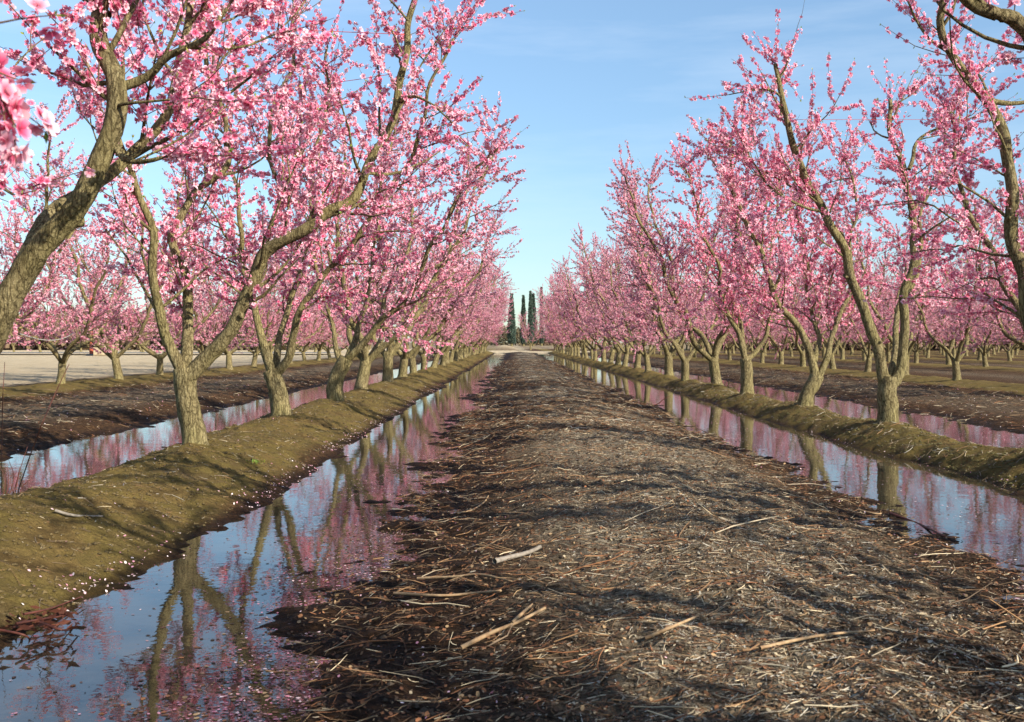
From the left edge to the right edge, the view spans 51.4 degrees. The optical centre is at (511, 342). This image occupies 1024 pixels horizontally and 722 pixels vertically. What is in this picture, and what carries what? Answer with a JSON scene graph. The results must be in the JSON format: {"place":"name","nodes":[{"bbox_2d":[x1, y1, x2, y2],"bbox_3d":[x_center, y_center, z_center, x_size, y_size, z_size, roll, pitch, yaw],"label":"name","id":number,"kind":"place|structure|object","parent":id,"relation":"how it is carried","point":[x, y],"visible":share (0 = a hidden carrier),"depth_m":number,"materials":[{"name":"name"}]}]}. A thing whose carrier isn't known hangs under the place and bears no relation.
{"place":"outdoors","nodes":[
{"label":"outdoors","id":0,"kind":"place"},
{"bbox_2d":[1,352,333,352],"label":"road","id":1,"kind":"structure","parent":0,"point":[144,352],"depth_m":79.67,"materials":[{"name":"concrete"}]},
{"bbox_2d":[0,358,453,495],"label":"water","id":2,"kind":"structure","parent":0,"point":[72,460],"depth_m":10.73,"materials":[{"name":"liquid"}]},
{"bbox_2d":[0,449,29,493],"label":"sucker shoots","id":3,"kind":"object","parent":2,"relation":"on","point":[13,479],"visible":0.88,"depth_m":7.37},
{"bbox_2d":[18,365,68,490],"bbox_3d":[-2.966,0.600,6.501,0.155,0.981,2.628,0,0,-30],"label":"bare stem","id":4,"kind":"object","parent":2,"relation":"on","point":[38,433],"visible":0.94,"depth_m":5.50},
{"bbox_2d":[0,353,505,721],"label":"water","id":5,"kind":"structure","parent":0,"point":[198,606],"depth_m":4.26,"materials":[{"name":"liquid"}]},
{"bbox_2d":[0,343,1023,721],"bbox_3d":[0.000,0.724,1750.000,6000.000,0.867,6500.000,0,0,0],"label":"ground","id":6,"kind":"structure","parent":0,"point":[36,373],"depth_m":5.77,"materials":[{"name":"soil"}]},
{"bbox_2d":[0,0,67,165],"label":"peach tree","id":7,"kind":"object","parent":6,"relation":"on","point":[14,106],"visible":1,"depth_m":1.92,"materials":[{"name":"pink plant"}]},
{"bbox_2d":[0,596,86,639],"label":"dead branch","id":8,"kind":"object","parent":6,"relation":"on","point":[48,625],"visible":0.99,"depth_m":3.78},
{"bbox_2d":[0,90,118,350],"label":"peach tree","id":9,"kind":"object","parent":6,"relation":"on","point":[39,298],"visible":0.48,"depth_m":17.27,"materials":[{"name":"pink plant"}]},
{"bbox_2d":[0,193,162,383],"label":"peach tree","id":10,"kind":"object","parent":6,"relation":"on","point":[105,313],"visible":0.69,"depth_m":20.97,"materials":[{"name":"pink plant"}]},
{"bbox_2d":[0,150,223,379],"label":"peach tree","id":11,"kind":"object","parent":6,"relation":"on","point":[115,355],"visible":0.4,"depth_m":24.00,"materials":[{"name":"pink plant"}]},
{"bbox_2d":[121,297,166,351],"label":"peach tree","id":12,"kind":"object","parent":6,"relation":"on","point":[144,341],"visible":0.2,"depth_m":88.02,"materials":[{"name":"pink plant"}]},
{"bbox_2d":[55,218,257,374],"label":"peach tree","id":13,"kind":"object","parent":6,"relation":"on","point":[133,320],"visible":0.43,"depth_m":27.00,"materials":[{"name":"pink plant"}]},
{"bbox_2d":[0,0,334,353],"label":"peach tree","id":14,"kind":"object","parent":6,"relation":"on","point":[57,222],"visible":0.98,"depth_m":5.21,"materials":[{"name":"pink plant"}]},
{"bbox_2d":[151,212,290,353],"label":"peach tree","id":15,"kind":"object","parent":6,"relation":"on","point":[197,316],"visible":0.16,"depth_m":30.14,"materials":[{"name":"pink plant"}]},
{"bbox_2d":[134,219,326,369],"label":"peach tree","id":16,"kind":"object","parent":6,"relation":"on","point":[226,352],"visible":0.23,"depth_m":33.54,"materials":[{"name":"pink plant"}]},
{"bbox_2d":[193,244,326,366],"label":"peach tree","id":17,"kind":"object","parent":6,"relation":"on","point":[256,352],"visible":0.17,"depth_m":36.75,"materials":[{"name":"pink plant"}]},
{"bbox_2d":[191,245,334,359],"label":"peach tree","id":18,"kind":"object","parent":6,"relation":"on","point":[271,348],"visible":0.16,"depth_m":40.18,"materials":[{"name":"pink plant"}]},
{"bbox_2d":[46,0,484,444],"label":"peach tree","id":19,"kind":"object","parent":6,"relation":"on","point":[188,372],"visible":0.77,"depth_m":8.39,"materials":[{"name":"pink plant"}]},
{"bbox_2d":[222,259,362,362],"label":"peach tree","id":20,"kind":"object","parent":6,"relation":"on","point":[310,325],"visible":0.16,"depth_m":43.45,"materials":[{"name":"pink plant"}]},
{"bbox_2d":[256,284,345,360],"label":"peach tree","id":21,"kind":"object","parent":6,"relation":"on","point":[307,344],"visible":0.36,"depth_m":46.13,"materials":[{"name":"pink plant"}]},
{"bbox_2d":[282,275,351,359],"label":"peach tree","id":22,"kind":"object","parent":6,"relation":"on","point":[326,349],"visible":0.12,"depth_m":52.40,"materials":[{"name":"pink plant"}]},
{"bbox_2d":[278,271,363,360],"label":"peach tree","id":23,"kind":"object","parent":6,"relation":"on","point":[322,344],"visible":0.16,"depth_m":49.39,"materials":[{"name":"pink plant"}]},
{"bbox_2d":[161,0,524,415],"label":"peach tree","id":24,"kind":"object","parent":6,"relation":"on","point":[275,368],"visible":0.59,"depth_m":11.52,"materials":[{"name":"pink plant"}]},
{"bbox_2d":[235,54,529,400],"bbox_3d":[-1.783,-1.590,14.912,4.042,5.028,2.809,0,0,0],"label":"peach tree","id":25,"kind":"object","parent":6,"relation":"on","point":[335,382],"visible":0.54,"depth_m":14.93,"materials":[{"name":"pink plant"}]},
{"bbox_2d":[275,89,525,388],"bbox_3d":[-2.112,-1.693,18.701,4.022,5.164,3.795,0,0,-22],"label":"peach tree","id":26,"kind":"object","parent":6,"relation":"on","point":[365,358],"visible":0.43,"depth_m":18.37,"materials":[{"name":"pink plant"}]},
{"bbox_2d":[304,107,503,381],"bbox_3d":[-2.197,-1.870,21.771,4.328,5.512,4.188,0,-4,-8],"label":"peach tree","id":27,"kind":"object","parent":6,"relation":"on","point":[389,353],"visible":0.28,"depth_m":22.32,"materials":[{"name":"pink plant"}]},
{"bbox_2d":[358,221,483,373],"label":"peach tree","id":28,"kind":"object","parent":6,"relation":"on","point":[412,364],"visible":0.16,"depth_m":28.02,"materials":[{"name":"pink plant"}]},
{"bbox_2d":[328,186,523,376],"bbox_3d":[-2.179,-1.510,24.778,3.872,4.796,3.713,0,0,44],"label":"peach tree","id":29,"kind":"object","parent":6,"relation":"on","point":[403,364],"visible":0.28,"depth_m":24.78,"materials":[{"name":"pink plant"}]},
{"bbox_2d":[386,219,483,369],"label":"peach tree","id":30,"kind":"object","parent":6,"relation":"on","point":[423,356],"visible":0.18,"depth_m":31.74,"materials":[{"name":"pink plant"}]},
{"bbox_2d":[393,590,501,596],"bbox_3d":[-0.245,0.985,4.227,0.471,0.062,0.085,0,0,22],"label":"fallen branch","id":31,"kind":"object","parent":6,"relation":"on","point":[428,595],"visible":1,"depth_m":4.22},
{"bbox_2d":[395,241,509,367],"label":"peach tree","id":32,"kind":"object","parent":6,"relation":"on","point":[434,364],"visible":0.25,"depth_m":34.69,"materials":[{"name":"pink plant"}]},
{"bbox_2d":[416,253,497,365],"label":"peach tree","id":33,"kind":"object","parent":6,"relation":"on","point":[443,356],"visible":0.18,"depth_m":38.36,"materials":[{"name":"pink plant"}]},
{"bbox_2d":[416,258,497,361],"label":"peach tree","id":34,"kind":"object","parent":6,"relation":"on","point":[451,356],"visible":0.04,"depth_m":44.49,"materials":[{"name":"pink plant"}]},
{"bbox_2d":[416,259,511,360],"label":"peach tree","id":35,"kind":"object","parent":6,"relation":"on","point":[456,353],"visible":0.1,"depth_m":47.92,"materials":[{"name":"pink plant"}]},
{"bbox_2d":[417,573,512,581],"bbox_3d":[-0.184,0.984,4.428,0.510,0.065,0.071,0,0,37],"label":"fallen branch","id":36,"kind":"object","parent":6,"relation":"on","point":[433,577],"visible":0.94,"depth_m":4.48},
{"bbox_2d":[427,239,505,363],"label":"peach tree","id":37,"kind":"object","parent":6,"relation":"on","point":[447,355],"visible":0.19,"depth_m":41.38,"materials":[{"name":"pink plant"}]},
{"bbox_2d":[443,267,504,358],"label":"peach tree","id":38,"kind":"object","parent":6,"relation":"on","point":[459,352],"visible":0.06,"depth_m":50.72,"materials":[{"name":"pink plant"}]},
{"bbox_2d":[455,267,502,358],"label":"peach tree","id":39,"kind":"object","parent":6,"relation":"on","point":[485,321],"visible":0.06,"depth_m":53.60,"materials":[{"name":"pink plant"}]},
{"bbox_2d":[454,281,506,354],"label":"peach tree","id":40,"kind":"object","parent":6,"relation":"on","point":[479,339],"visible":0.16,"depth_m":66.46,"materials":[{"name":"pink plant"}]},
{"bbox_2d":[467,274,518,355],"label":"peach tree","id":41,"kind":"object","parent":6,"relation":"on","point":[470,347],"visible":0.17,"depth_m":63.88,"materials":[{"name":"pink plant"}]},
{"bbox_2d":[459,603,545,649],"bbox_3d":[-0.025,0.975,3.638,0.075,0.092,0.361,0,0,44],"label":"fallen branch","id":42,"kind":"object","parent":6,"relation":"on","point":[515,621],"visible":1,"depth_m":3.62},
{"bbox_2d":[507,293,515,345],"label":"cypress tree","id":43,"kind":"object","parent":6,"relation":"on","point":[511,334],"visible":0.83,"depth_m":259.47,"materials":[{"name":"green plant"}]},
{"bbox_2d":[0,358,1023,721],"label":"twig litter","id":44,"kind":"object","parent":6,"relation":"on","point":[604,414],"visible":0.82,"depth_m":4.21,"materials":[{"name":"wood"}]},
{"bbox_2d":[0,382,1023,721],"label":"bark chips","id":45,"kind":"object","parent":6,"relation":"on","point":[626,650],"visible":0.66,"depth_m":4.08,"materials":[{"name":"wood"}]},
{"bbox_2d":[0,367,1023,721],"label":"fallen petals","id":46,"kind":"object","parent":6,"relation":"on","point":[324,601],"visible":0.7,"depth_m":3.85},
{"bbox_2d":[3,303,1022,350],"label":"distant woods","id":47,"kind":"object","parent":6,"relation":"on","point":[501,339],"visible":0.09,"depth_m":123.75,"materials":[{"name":"green plant"}]},
{"bbox_2d":[492,545,541,563],"bbox_3d":[0.024,0.953,4.787,0.033,0.038,0.330,0,0,39],"label":"fallen branch","id":48,"kind":"object","parent":6,"relation":"on","point":[511,556],"visible":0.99,"depth_m":4.77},
{"bbox_2d":[519,295,526,345],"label":"cypress tree","id":49,"kind":"object","parent":6,"relation":"on","point":[523,312],"visible":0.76,"depth_m":269.63,"materials":[{"name":"green plant"}]},
{"bbox_2d":[517,309,543,349],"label":"peach tree","id":50,"kind":"object","parent":6,"relation":"on","point":[535,333],"visible":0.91,"depth_m":126.99,"materials":[{"name":"pink plant"}]},
{"bbox_2d":[527,291,534,344],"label":"cypress tree","id":51,"kind":"object","parent":6,"relation":"on","point":[530,314],"visible":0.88,"depth_m":261.66,"materials":[{"name":"green plant"}]},
{"bbox_2d":[532,293,537,345],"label":"cypress tree","id":52,"kind":"object","parent":6,"relation":"on","point":[534,304],"visible":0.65,"depth_m":263.55,"materials":[{"name":"green plant"}]},
{"bbox_2d":[532,284,565,353],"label":"peach tree","id":53,"kind":"object","parent":6,"relation":"on","point":[561,344],"visible":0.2,"depth_m":82.38,"materials":[{"name":"pink plant"}]},
{"bbox_2d":[535,290,594,354],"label":"peach tree","id":54,"kind":"object","parent":6,"relation":"on","point":[551,322],"visible":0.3,"depth_m":77.37,"materials":[{"name":"pink plant"}]},
{"bbox_2d":[538,274,594,356],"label":"peach tree","id":55,"kind":"object","parent":6,"relation":"on","point":[577,345],"visible":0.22,"depth_m":63.29,"materials":[{"name":"pink plant"}]},
{"bbox_2d":[546,275,595,355],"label":"peach tree","id":56,"kind":"object","parent":6,"relation":"on","point":[571,347],"visible":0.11,"depth_m":69.32,"materials":[{"name":"pink plant"}]},
{"bbox_2d":[542,272,602,357],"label":"peach tree","id":57,"kind":"object","parent":6,"relation":"on","point":[579,343],"visible":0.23,"depth_m":60.09,"materials":[{"name":"pink plant"}]},
{"bbox_2d":[547,274,605,358],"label":"peach tree","id":58,"kind":"object","parent":6,"relation":"on","point":[588,348],"visible":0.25,"depth_m":53.56,"materials":[{"name":"pink plant"}]},
{"bbox_2d":[553,277,604,355],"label":"peach tree","id":59,"kind":"object","parent":6,"relation":"on","point":[575,350],"visible":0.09,"depth_m":66.69,"materials":[{"name":"pink plant"}]},
{"bbox_2d":[551,259,609,359],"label":"peach tree","id":60,"kind":"object","parent":6,"relation":"on","point":[585,338],"visible":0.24,"depth_m":50.37,"materials":[{"name":"pink plant"}]},
{"bbox_2d":[559,272,613,357],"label":"peach tree","id":61,"kind":"object","parent":6,"relation":"on","point":[585,349],"visible":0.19,"depth_m":56.74,"materials":[{"name":"pink plant"}]},
{"bbox_2d":[568,234,635,362],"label":"peach tree","id":62,"kind":"object","parent":6,"relation":"on","point":[612,354],"visible":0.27,"depth_m":43.70,"materials":[{"name":"pink plant"}]},
{"bbox_2d":[550,251,658,361],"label":"peach tree","id":63,"kind":"object","parent":6,"relation":"on","point":[604,342],"visible":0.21,"depth_m":47.26,"materials":[{"name":"pink plant"}]},
{"bbox_2d":[571,240,665,366],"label":"peach tree","id":64,"kind":"object","parent":6,"relation":"on","point":[626,356],"visible":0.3,"depth_m":37.67,"materials":[{"name":"pink plant"}]},
{"bbox_2d":[575,232,666,364],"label":"peach tree","id":65,"kind":"object","parent":6,"relation":"on","point":[618,355],"visible":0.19,"depth_m":40.55,"materials":[{"name":"pink plant"}]},
{"bbox_2d":[565,222,692,367],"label":"peach tree","id":66,"kind":"object","parent":6,"relation":"on","point":[592,280],"visible":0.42,"depth_m":34.19,"materials":[{"name":"pink plant"}]},
{"bbox_2d":[587,234,710,372],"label":"peach tree","id":67,"kind":"object","parent":6,"relation":"on","point":[646,356],"visible":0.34,"depth_m":31.34,"materials":[{"name":"pink plant"}]},
{"bbox_2d":[645,615,697,639],"bbox_3d":[0.541,0.909,3.411,0.272,0.052,0.079,0,0,-43],"label":"fallen branch","id":68,"kind":"object","parent":6,"relation":"on","point":[651,635],"visible":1,"depth_m":3.33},
{"bbox_2d":[601,168,749,375],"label":"peach tree","id":69,"kind":"object","parent":6,"relation":"on","point":[668,366],"visible":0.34,"depth_m":27.35,"materials":[{"name":"pink plant"}]},
{"bbox_2d":[600,172,752,380],"bbox_3d":[3.219,-1.543,24.221,4.069,5.030,3.643,0,0,41],"label":"peach tree","id":70,"kind":"object","parent":6,"relation":"on","point":[642,212],"visible":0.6,"depth_m":24.15,"materials":[{"name":"pink plant"}]},
{"bbox_2d":[675,275,717,358],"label":"peach tree","id":71,"kind":"object","parent":6,"relation":"on","point":[702,345],"visible":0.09,"depth_m":57.50,"materials":[{"name":"pink plant"}]},
{"bbox_2d":[606,91,799,385],"bbox_3d":[4.095,-1.852,21.070,4.199,5.542,3.988,-6,2,6],"label":"peach tree","id":72,"kind":"object","parent":6,"relation":"on","point":[710,354],"visible":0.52,"depth_m":20.65,"materials":[{"name":"pink plant"}]},
{"bbox_2d":[689,272,745,358],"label":"peach tree","id":73,"kind":"object","parent":6,"relation":"on","point":[704,317],"visible":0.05,"depth_m":54.66,"materials":[{"name":"pink plant"}]},
{"bbox_2d":[702,275,763,359],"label":"peach tree","id":74,"kind":"object","parent":6,"relation":"on","point":[729,348],"visible":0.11,"depth_m":51.00,"materials":[{"name":"pink plant"}]},
{"bbox_2d":[706,273,790,351],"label":"peach tree","id":75,"kind":"object","parent":6,"relation":"on","point":[759,333],"visible":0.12,"depth_m":47.59,"materials":[{"name":"pink plant"}]},
{"bbox_2d":[644,121,854,393],"bbox_3d":[4.029,-1.409,18.329,3.433,4.712,2.613,0,0,-29],"label":"peach tree","id":76,"kind":"object","parent":6,"relation":"on","point":[726,302],"visible":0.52,"depth_m":17.96,"materials":[{"name":"pink plant"}]},
{"bbox_2d":[726,259,795,362],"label":"peach tree","id":77,"kind":"object","parent":6,"relation":"on","point":[762,352],"visible":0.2,"depth_m":44.44,"materials":[{"name":"pink plant"}]},
{"bbox_2d":[737,240,818,364],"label":"peach tree","id":78,"kind":"object","parent":6,"relation":"on","point":[775,345],"visible":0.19,"depth_m":41.08,"materials":[{"name":"pink plant"}]},
{"bbox_2d":[675,84,915,405],"bbox_3d":[3.902,-1.252,14.807,3.838,4.416,1.997,0,0,-36],"label":"peach tree","id":79,"kind":"object","parent":6,"relation":"on","point":[812,385],"visible":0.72,"depth_m":14.63,"materials":[{"name":"pink plant"}]},
{"bbox_2d":[758,235,836,366],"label":"peach tree","id":80,"kind":"object","parent":6,"relation":"on","point":[801,352],"visible":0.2,"depth_m":37.92,"materials":[{"name":"pink plant"}]},
{"bbox_2d":[759,629,874,649],"bbox_3d":[0.964,0.918,3.302,0.527,0.041,0.031,0,0,-33],"label":"fallen branch","id":81,"kind":"object","parent":6,"relation":"on","point":[762,647],"visible":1,"depth_m":3.25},
{"bbox_2d":[784,225,886,368],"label":"peach tree","id":82,"kind":"object","parent":6,"relation":"on","point":[832,364],"visible":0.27,"depth_m":34.27,"materials":[{"name":"pink plant"}]},
{"bbox_2d":[802,259,872,357],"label":"peach tree","id":83,"kind":"object","parent":6,"relation":"on","point":[823,349],"visible":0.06,"depth_m":57.35,"materials":[{"name":"pink plant"}]},
{"bbox_2d":[811,257,871,358],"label":"peach tree","id":84,"kind":"object","parent":6,"relation":"on","point":[842,353],"visible":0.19,"depth_m":53.98,"materials":[{"name":"pink plant"}]},
{"bbox_2d":[684,0,1023,423],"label":"peach tree","id":85,"kind":"object","parent":6,"relation":"on","point":[890,378],"visible":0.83,"depth_m":11.26,"materials":[{"name":"pink plant"}]},
{"bbox_2d":[794,119,931,119],"bbox_3d":[3.665,-2.327,11.100,1.404,0.046,0.004,0,0,8],"label":"twine","id":86,"kind":"object","parent":85,"relation":"attached to","point":[865,119],"visible":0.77,"depth_m":11.09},
{"bbox_2d":[825,267,891,360],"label":"peach tree","id":87,"kind":"object","parent":6,"relation":"on","point":[863,353],"visible":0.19,"depth_m":50.86,"materials":[{"name":"pink plant"}]},
{"bbox_2d":[822,230,918,371],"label":"peach tree","id":88,"kind":"object","parent":6,"relation":"on","point":[869,354],"visible":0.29,"depth_m":31.05,"materials":[{"name":"pink plant"}]},
{"bbox_2d":[846,268,931,361],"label":"peach tree","id":89,"kind":"object","parent":6,"relation":"on","point":[888,350],"visible":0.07,"depth_m":47.29,"materials":[{"name":"pink plant"}]},
{"bbox_2d":[829,197,963,374],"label":"peach tree","id":90,"kind":"object","parent":6,"relation":"on","point":[887,335],"visible":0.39,"depth_m":28.16,"materials":[{"name":"pink plant"}]},
{"bbox_2d":[889,512,945,536],"bbox_3d":[2.320,1.037,6.018,0.093,0.044,0.855,0,0,0],"label":"fallen branch","id":91,"kind":"object","parent":6,"relation":"on","point":[902,517],"visible":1,"depth_m":6.21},
{"bbox_2d":[873,251,968,362],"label":"peach tree","id":92,"kind":"object","parent":6,"relation":"on","point":[917,351],"visible":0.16,"depth_m":43.98,"materials":[{"name":"pink plant"}]},
{"bbox_2d":[845,0,1023,330],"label":"peach tree","id":93,"kind":"object","parent":6,"relation":"on","point":[1013,234],"visible":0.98,"depth_m":8.35,"materials":[{"name":"pink plant"}]},
{"bbox_2d":[911,283,957,357],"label":"peach tree","id":94,"kind":"object","parent":6,"relation":"on","point":[929,348],"visible":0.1,"depth_m":59.27,"materials":[{"name":"pink plant"}]},
{"bbox_2d":[890,250,980,364],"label":"peach tree","id":95,"kind":"object","parent":6,"relation":"on","point":[951,344],"visible":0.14,"depth_m":40.94,"materials":[{"name":"pink plant"}]},
{"bbox_2d":[874,188,1011,380],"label":"peach tree","id":96,"kind":"object","parent":6,"relation":"on","point":[956,373],"visible":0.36,"depth_m":24.90,"materials":[{"name":"pink plant"}]},
{"bbox_2d":[931,265,984,358],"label":"peach tree","id":97,"kind":"object","parent":6,"relation":"on","point":[954,349],"visible":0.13,"depth_m":55.92,"materials":[{"name":"pink plant"}]},
{"bbox_2d":[936,267,1012,359],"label":"peach tree","id":98,"kind":"object","parent":6,"relation":"on","point":[979,357],"visible":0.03,"depth_m":52.58,"materials":[{"name":"pink plant"}]},
{"bbox_2d":[934,266,1020,366],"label":"peach tree","id":99,"kind":"object","parent":6,"relation":"on","point":[983,351],"visible":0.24,"depth_m":37.51,"materials":[{"name":"pink plant"}]},
{"bbox_2d":[932,0,1023,64],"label":"peach tree","id":100,"kind":"object","parent":6,"relation":"on","point":[1013,20],"visible":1,"depth_m":4.84,"materials":[{"name":"brown plant"}]},
{"bbox_2d":[942,173,1023,353],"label":"peach tree","id":101,"kind":"object","parent":6,"relation":"on","point":[1004,330],"visible":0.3,"depth_m":21.71,"materials":[{"name":"pink plant"}]},
{"bbox_2d":[942,248,1023,349],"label":"peach tree","id":102,"kind":"object","parent":6,"relation":"on","point":[995,333],"visible":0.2,"depth_m":35.01,"materials":[{"name":"pink plant"}]},
{"bbox_2d":[975,279,1022,360],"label":"peach tree","id":103,"kind":"object","parent":6,"relation":"on","point":[1008,353],"visible":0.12,"depth_m":49.66,"materials":[{"name":"pink plant"}]},
{"bbox_2d":[1001,164,1023,224],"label":"peach tree","id":104,"kind":"object","parent":6,"relation":"on","point":[1021,189],"visible":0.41,"depth_m":19.15,"materials":[{"name":"pink plant"}]},
{"bbox_2d":[0,0,1023,342],"label":"sky","id":105,"kind":"structure","parent":0,"point":[587,78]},
{"bbox_2d":[536,353,1023,601],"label":"water","id":106,"kind":"structure","parent":0,"point":[884,478],"depth_m":8.27,"materials":[{"name":"liquid"}]},
{"bbox_2d":[573,354,1023,447],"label":"water","id":107,"kind":"structure","parent":0,"point":[979,434],"depth_m":14.88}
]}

